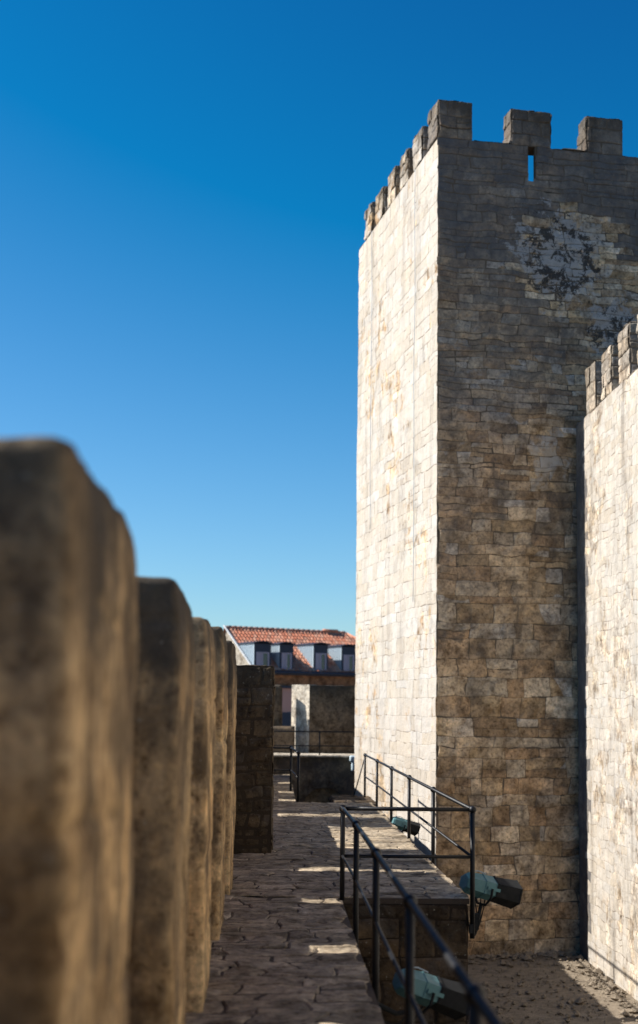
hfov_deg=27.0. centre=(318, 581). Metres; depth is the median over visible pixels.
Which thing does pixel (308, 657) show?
tiled building
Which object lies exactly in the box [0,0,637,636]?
sky
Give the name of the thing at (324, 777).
low wall
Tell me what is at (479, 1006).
metal railing
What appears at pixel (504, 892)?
floodlight
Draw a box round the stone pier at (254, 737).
[234,665,275,854]
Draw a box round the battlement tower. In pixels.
[354,99,637,955]
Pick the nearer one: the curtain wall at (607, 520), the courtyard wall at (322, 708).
the curtain wall at (607, 520)
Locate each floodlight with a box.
[379,967,467,1023]
[391,816,420,835]
[459,870,522,935]
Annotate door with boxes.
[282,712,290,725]
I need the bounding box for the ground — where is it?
[468,956,637,1023]
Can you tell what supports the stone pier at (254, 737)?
on the walkway
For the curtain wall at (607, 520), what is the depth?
24.04 m
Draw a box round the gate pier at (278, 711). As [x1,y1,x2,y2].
[273,685,281,725]
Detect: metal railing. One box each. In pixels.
[273,746,300,801]
[274,730,354,754]
[339,753,502,1023]
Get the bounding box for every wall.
[0,436,468,1023]
[273,726,294,752]
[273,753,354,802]
[291,685,354,753]
[576,315,637,1000]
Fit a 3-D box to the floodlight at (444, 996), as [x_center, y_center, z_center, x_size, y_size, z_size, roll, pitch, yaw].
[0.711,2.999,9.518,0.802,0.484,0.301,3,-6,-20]
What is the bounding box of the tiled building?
[223,625,355,725]
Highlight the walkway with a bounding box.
[185,774,469,1023]
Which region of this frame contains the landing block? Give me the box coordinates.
[329,795,375,805]
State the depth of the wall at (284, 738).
37.16 m
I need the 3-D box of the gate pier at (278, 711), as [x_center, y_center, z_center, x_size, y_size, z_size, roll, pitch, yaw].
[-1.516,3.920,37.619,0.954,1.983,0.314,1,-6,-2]
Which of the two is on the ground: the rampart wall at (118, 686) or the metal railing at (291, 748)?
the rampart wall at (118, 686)
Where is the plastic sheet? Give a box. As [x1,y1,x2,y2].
[350,756,354,770]
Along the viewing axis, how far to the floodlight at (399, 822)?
20.98 m
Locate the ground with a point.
(476, 975)
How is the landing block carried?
on the ground
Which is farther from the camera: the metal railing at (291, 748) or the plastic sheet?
the plastic sheet
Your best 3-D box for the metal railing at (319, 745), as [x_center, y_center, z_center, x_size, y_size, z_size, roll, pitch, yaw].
[-0.983,4.354,35.785,6.040,0.669,0.040,1,-6,-2]
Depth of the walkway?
11.19 m
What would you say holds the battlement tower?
on the ground

